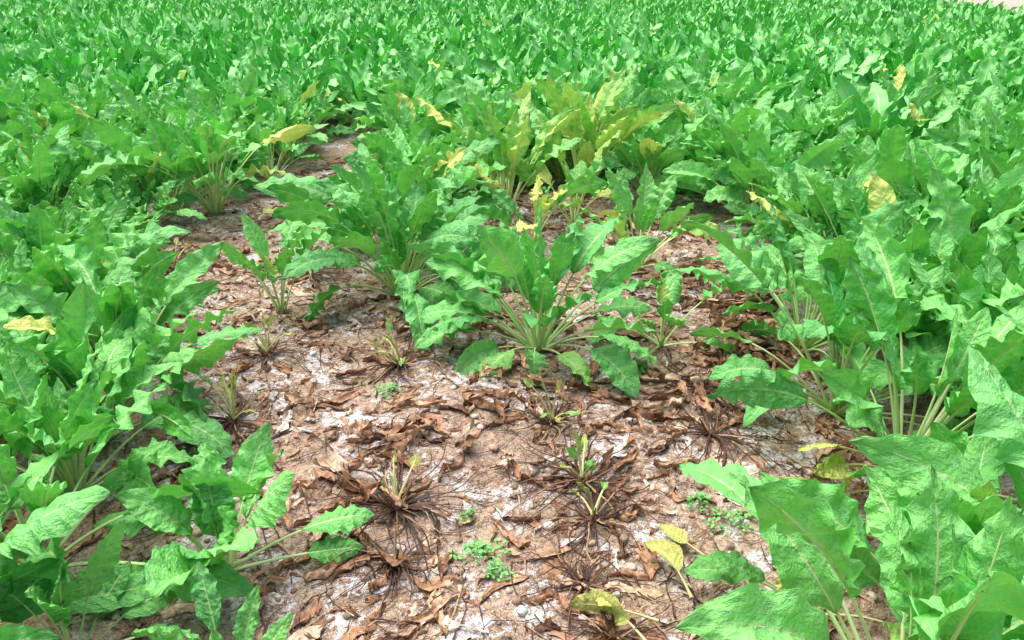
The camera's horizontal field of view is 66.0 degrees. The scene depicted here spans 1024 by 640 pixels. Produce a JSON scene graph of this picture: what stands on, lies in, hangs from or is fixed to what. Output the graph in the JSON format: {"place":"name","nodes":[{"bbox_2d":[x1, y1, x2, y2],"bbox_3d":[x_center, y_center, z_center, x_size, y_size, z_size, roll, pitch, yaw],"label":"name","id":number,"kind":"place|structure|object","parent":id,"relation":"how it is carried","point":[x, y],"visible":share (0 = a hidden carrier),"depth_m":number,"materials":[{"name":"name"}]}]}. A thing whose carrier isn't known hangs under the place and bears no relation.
{"place":"outdoors","nodes":[
{"label":"outdoors","id":0,"kind":"place"},
{"bbox_2d":[0,0,1023,639],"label":"sugar beet field","id":1,"kind":"structure","parent":0,"point":[838,116],"depth_m":4.95,"materials":[{"name":"green plant"}]},
{"bbox_2d":[0,0,1023,639],"bbox_3d":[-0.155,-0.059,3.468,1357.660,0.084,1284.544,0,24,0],"label":"ground","id":2,"kind":"structure","parent":0,"point":[340,146],"depth_m":2.41,"materials":[{"name":"soil"}]},
{"bbox_2d":[0,519,200,639],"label":"sugar beet plant","id":3,"kind":"object","parent":2,"relation":"on","point":[103,560],"visible":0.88,"depth_m":1.64,"materials":[{"name":"green plant"}]},
{"bbox_2d":[0,326,204,515],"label":"sugar beet plant","id":4,"kind":"object","parent":2,"relation":"on","point":[21,381],"visible":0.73,"depth_m":2.15,"materials":[{"name":"green plant"}]},
{"bbox_2d":[6,214,219,350],"bbox_3d":[-1.611,-0.130,2.975,0.887,0.513,0.942,9,26,20],"label":"sugar beet plant","id":5,"kind":"object","parent":2,"relation":"on","point":[93,238],"visible":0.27,"depth_m":2.95,"materials":[{"name":"green plant"}]},
{"bbox_2d":[0,281,237,472],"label":"sugar beet plant","id":6,"kind":"object","parent":2,"relation":"on","point":[67,347],"visible":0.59,"depth_m":2.34,"materials":[{"name":"green plant"}]},
{"bbox_2d":[0,373,260,621],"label":"sugar beet plant","id":7,"kind":"object","parent":2,"relation":"on","point":[231,582],"visible":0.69,"depth_m":1.90,"materials":[{"name":"green plant"}]},
{"bbox_2d":[0,242,262,421],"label":"sugar beet plant","id":8,"kind":"object","parent":2,"relation":"on","point":[43,305],"visible":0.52,"depth_m":2.67,"materials":[{"name":"green plant"}]},
{"bbox_2d":[145,237,234,277],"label":"dead beet plant","id":9,"kind":"object","parent":2,"relation":"on","point":[173,264],"visible":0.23,"depth_m":3.95,"materials":[{"name":"brown plant"}]},
{"bbox_2d":[74,98,316,213],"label":"sugar beet plant","id":10,"kind":"object","parent":2,"relation":"on","point":[212,140],"visible":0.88,"depth_m":4.58,"materials":[{"name":"green plant"}]},
{"bbox_2d":[147,561,293,639],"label":"sugar beet plant","id":11,"kind":"object","parent":2,"relation":"on","point":[205,594],"visible":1,"depth_m":1.57,"materials":[{"name":"green plant"}]},
{"bbox_2d":[157,370,296,449],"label":"dead beet plant","id":12,"kind":"object","parent":2,"relation":"on","point":[234,412],"visible":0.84,"depth_m":2.57,"materials":[{"name":"brown plant"}]},
{"bbox_2d":[92,422,375,597],"bbox_3d":[-0.701,0.467,1.901,0.511,0.311,0.574,16,28,31],"label":"sugar beet plant","id":13,"kind":"object","parent":2,"relation":"on","point":[212,511],"visible":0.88,"depth_m":1.87,"materials":[{"name":"green plant"}]},
{"bbox_2d":[238,597,263,610],"bbox_3d":[-0.603,0.658,1.823,0.057,0.045,0.054,0,24,0],"label":"stone","id":14,"kind":"object","parent":2,"relation":"on","point":[260,605],"visible":0.14,"depth_m":1.82,"materials":[{"name":"grey stone"}]},
{"bbox_2d":[257,207,277,218],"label":"yellowed beet leaf","id":15,"kind":"object","parent":2,"relation":"on","point":[268,210],"visible":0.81,"depth_m":4.76,"materials":[{"name":"yellow plant"}]},
{"bbox_2d":[197,312,342,387],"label":"dead beet plant","id":16,"kind":"object","parent":2,"relation":"on","point":[264,350],"visible":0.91,"depth_m":2.97,"materials":[{"name":"brown plant"}]},
{"bbox_2d":[218,198,329,311],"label":"sugar beet plant","id":17,"kind":"object","parent":2,"relation":"on","point":[254,233],"visible":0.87,"depth_m":3.32,"materials":[{"name":"green plant"}]},
{"bbox_2d":[269,247,356,289],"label":"dead beet plant","id":18,"kind":"object","parent":2,"relation":"on","point":[309,273],"visible":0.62,"depth_m":3.72,"materials":[{"name":"brown plant"}]},
{"bbox_2d":[253,134,489,271],"bbox_3d":[-0.591,-0.586,3.908,1.075,0.596,1.056,-21,32,-39],"label":"sugar beet plant","id":19,"kind":"object","parent":2,"relation":"on","point":[404,175],"visible":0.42,"depth_m":3.83,"materials":[{"name":"green plant"}]},
{"bbox_2d":[375,382,400,397],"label":"weed clump","id":20,"kind":"object","parent":2,"relation":"on","point":[391,388],"visible":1,"depth_m":2.73,"materials":[{"name":"green plant"}]},
{"bbox_2d":[318,523,458,616],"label":"dead beet plant","id":21,"kind":"object","parent":2,"relation":"on","point":[365,539],"visible":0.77,"depth_m":1.95,"materials":[{"name":"brown plant"}]},
{"bbox_2d":[267,161,517,349],"bbox_3d":[-0.528,-0.380,3.420,1.177,0.619,1.152,0,24,0],"label":"sugar beet plant","id":22,"kind":"object","parent":2,"relation":"on","point":[419,215],"visible":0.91,"depth_m":3.31,"materials":[{"name":"green plant"}]},
{"bbox_2d":[331,315,461,389],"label":"dead beet plant","id":23,"kind":"object","parent":2,"relation":"on","point":[401,360],"visible":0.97,"depth_m":2.91,"materials":[{"name":"brown plant"}]},
{"bbox_2d":[345,408,449,469],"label":"dead beet plant","id":24,"kind":"object","parent":2,"relation":"on","point":[417,438],"visible":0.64,"depth_m":2.45,"materials":[{"name":"brown plant"}]},
{"bbox_2d":[300,436,501,591],"bbox_3d":[-0.317,0.461,2.159,0.576,0.154,0.649,0,24,0],"label":"dead beet plant","id":25,"kind":"object","parent":2,"relation":"on","point":[358,499],"visible":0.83,"depth_m":2.18,"materials":[{"name":"brown plant"}]},
{"bbox_2d":[318,124,509,230],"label":"sugar beet plant","id":26,"kind":"object","parent":2,"relation":"on","point":[469,175],"visible":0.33,"depth_m":4.24,"materials":[{"name":"green plant"}]},
{"bbox_2d":[0,156,892,639],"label":"dead leaf litter","id":27,"kind":"object","parent":2,"relation":"on","point":[718,355],"visible":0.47,"depth_m":2.54,"materials":[{"name":"brown plant"}]},
{"bbox_2d":[595,597,645,639],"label":"yellowed beet leaf","id":28,"kind":"object","parent":27,"relation":"on","point":[621,616],"visible":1,"depth_m":1.75,"materials":[{"name":"yellow plant"}]},
{"bbox_2d":[455,507,475,521],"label":"weed clump","id":29,"kind":"object","parent":2,"relation":"on","point":[473,510],"visible":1,"depth_m":2.14,"materials":[{"name":"green plant"}]},
{"bbox_2d":[70,159,873,639],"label":"soil clods","id":30,"kind":"object","parent":2,"relation":"on","point":[624,537],"visible":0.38,"depth_m":2.35,"materials":[{"name":"soil"}]},
{"bbox_2d":[79,163,877,637],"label":"pebbles","id":31,"kind":"object","parent":2,"relation":"on","point":[521,611],"visible":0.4,"depth_m":2.24,"materials":[{"name":"stone"}]},
{"bbox_2d":[448,538,510,567],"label":"weed clump","id":32,"kind":"object","parent":2,"relation":"on","point":[479,543],"visible":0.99,"depth_m":2.01,"materials":[{"name":"green plant"}]},
{"bbox_2d":[405,79,582,213],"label":"sugar beet plant","id":33,"kind":"object","parent":2,"relation":"on","point":[520,131],"visible":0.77,"depth_m":4.49,"materials":[{"name":"green plant"}]},
{"bbox_2d":[484,559,517,581],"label":"weed clump","id":34,"kind":"object","parent":2,"relation":"on","point":[493,574],"visible":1,"depth_m":1.93,"materials":[{"name":"green plant"}]},
{"bbox_2d":[406,200,662,397],"bbox_3d":[0.078,-0.150,2.939,1.007,0.595,0.865,0,24,0],"label":"sugar beet plant","id":35,"kind":"object","parent":2,"relation":"on","point":[529,268],"visible":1,"depth_m":2.90,"materials":[{"name":"green plant"}]},
{"bbox_2d":[470,175,608,244],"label":"sugar beet plant","id":36,"kind":"object","parent":2,"relation":"on","point":[501,205],"visible":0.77,"depth_m":4.00,"materials":[{"name":"green plant"}]},
{"bbox_2d":[542,521,554,530],"bbox_3d":[0.100,0.559,2.128,0.032,0.028,0.040,-12,26,-25],"label":"stone","id":37,"kind":"object","parent":2,"relation":"on","point":[549,527],"visible":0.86,"depth_m":2.12,"materials":[{"name":"white stone"}]},
{"bbox_2d":[509,372,610,458],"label":"dead beet plant","id":38,"kind":"object","parent":2,"relation":"on","point":[555,418],"visible":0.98,"depth_m":2.53,"materials":[{"name":"brown plant"}]},
{"bbox_2d":[510,146,628,223],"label":"sugar beet plant","id":39,"kind":"object","parent":2,"relation":"on","point":[523,172],"visible":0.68,"depth_m":4.48,"materials":[{"name":"green plant"}]},
{"bbox_2d":[480,422,678,531],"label":"dead beet plant","id":40,"kind":"object","parent":2,"relation":"on","point":[578,473],"visible":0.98,"depth_m":2.26,"materials":[{"name":"brown plant"}]},
{"bbox_2d":[516,536,657,632],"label":"dead beet plant","id":41,"kind":"object","parent":2,"relation":"on","point":[548,591],"visible":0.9,"depth_m":1.93,"materials":[{"name":"brown plant"}]},
{"bbox_2d":[508,463,666,578],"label":"dead beet plant","id":42,"kind":"object","parent":2,"relation":"on","point":[625,516],"visible":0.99,"depth_m":2.13,"materials":[{"name":"brown plant"}]},
{"bbox_2d":[508,65,678,196],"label":"sugar beet plant","id":43,"kind":"object","parent":2,"relation":"on","point":[588,121],"visible":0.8,"depth_m":4.83,"materials":[{"name":"green plant"}]},
{"bbox_2d":[529,565,683,639],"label":"dead beet plant","id":44,"kind":"object","parent":2,"relation":"on","point":[599,634],"visible":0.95,"depth_m":1.78,"materials":[{"name":"brown plant"}]},
{"bbox_2d":[568,589,658,622],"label":"yellowed beet leaf","id":45,"kind":"object","parent":2,"relation":"on","point":[584,602],"visible":0.79,"depth_m":1.81,"materials":[{"name":"yellow plant"}]},
{"bbox_2d":[580,162,720,277],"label":"sugar beet plant","id":46,"kind":"object","parent":2,"relation":"on","point":[653,202],"visible":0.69,"depth_m":3.77,"materials":[{"name":"green plant"}]},
{"bbox_2d":[589,268,738,376],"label":"sugar beet plant","id":47,"kind":"object","parent":2,"relation":"on","point":[669,291],"visible":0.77,"depth_m":3.08,"materials":[{"name":"green plant"}]},
{"bbox_2d":[645,539,693,598],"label":"yellowed beet leaf","id":48,"kind":"object","parent":2,"relation":"on","point":[671,553],"visible":1,"depth_m":1.96,"materials":[{"name":"yellow plant"}]},
{"bbox_2d":[658,523,704,554],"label":"yellowed beet leaf","id":49,"kind":"object","parent":2,"relation":"on","point":[677,534],"visible":0.96,"depth_m":2.05,"materials":[{"name":"yellow plant"}]},
{"bbox_2d":[641,359,745,418],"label":"dead beet plant","id":50,"kind":"object","parent":2,"relation":"on","point":[727,404],"visible":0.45,"depth_m":2.76,"materials":[{"name":"brown plant"}]},
{"bbox_2d":[686,490,711,510],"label":"weed clump","id":51,"kind":"object","parent":2,"relation":"on","point":[702,495],"visible":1,"depth_m":2.19,"materials":[{"name":"green plant"}]},
{"bbox_2d":[654,274,750,314],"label":"dead beet plant","id":52,"kind":"object","parent":2,"relation":"on","point":[736,295],"visible":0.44,"depth_m":3.56,"materials":[{"name":"brown plant"}]},
{"bbox_2d":[642,388,808,476],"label":"dead beet plant","id":53,"kind":"object","parent":2,"relation":"on","point":[723,437],"visible":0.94,"depth_m":2.43,"materials":[{"name":"brown plant"}]},
{"bbox_2d":[700,506,757,534],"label":"weed clump","id":54,"kind":"object","parent":2,"relation":"on","point":[737,512],"visible":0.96,"depth_m":2.11,"materials":[{"name":"green plant"}]},
{"bbox_2d":[683,522,920,639],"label":"sugar beet plant","id":55,"kind":"object","parent":2,"relation":"on","point":[733,567],"visible":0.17,"depth_m":1.82,"materials":[{"name":"green plant"}]},
{"bbox_2d":[673,197,955,406],"bbox_3d":[1.196,-0.156,2.954,1.200,0.616,1.121,11,23,-5],"label":"sugar beet plant","id":56,"kind":"object","parent":2,"relation":"on","point":[779,260],"visible":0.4,"depth_m":2.94,"materials":[{"name":"green plant"}]},
{"bbox_2d":[778,477,852,498],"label":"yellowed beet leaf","id":57,"kind":"object","parent":2,"relation":"on","point":[799,478],"visible":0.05,"depth_m":2.19,"materials":[{"name":"yellow plant"}]},
{"bbox_2d":[831,483,868,497],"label":"yellowed beet leaf","id":58,"kind":"object","parent":2,"relation":"on","point":[846,492],"visible":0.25,"depth_m":2.16,"materials":[{"name":"plant"}]},
{"bbox_2d":[688,220,1023,439],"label":"sugar beet plant","id":59,"kind":"object","parent":2,"relation":"on","point":[819,283],"visible":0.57,"depth_m":2.56,"materials":[{"name":"green plant"}]},
{"bbox_2d":[706,216,1023,501],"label":"sugar beet plant","id":60,"kind":"object","parent":2,"relation":"on","point":[877,275],"visible":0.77,"depth_m":2.19,"materials":[{"name":"green plant"}]},
{"bbox_2d":[761,435,1005,590],"bbox_3d":[0.886,0.497,1.559,0.696,0.532,0.706,-16,29,-32],"label":"sugar beet plant","id":61,"kind":"object","parent":2,"relation":"on","point":[886,493],"visible":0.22,"depth_m":1.69,"materials":[{"name":"green plant"}]},
{"bbox_2d":[930,421,999,484],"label":"sugar beet plant","id":62,"kind":"object","parent":2,"relation":"on","point":[960,440],"visible":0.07,"depth_m":1.83,"materials":[{"name":"green plant"}]},
{"bbox_2d":[586,214,673,241],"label":"dead beet plant","id":63,"kind":"object","parent":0,"point":[629,226],"visible":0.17,"depth_m":4.52,"materials":[{"name":"brown plant"}]}
]}

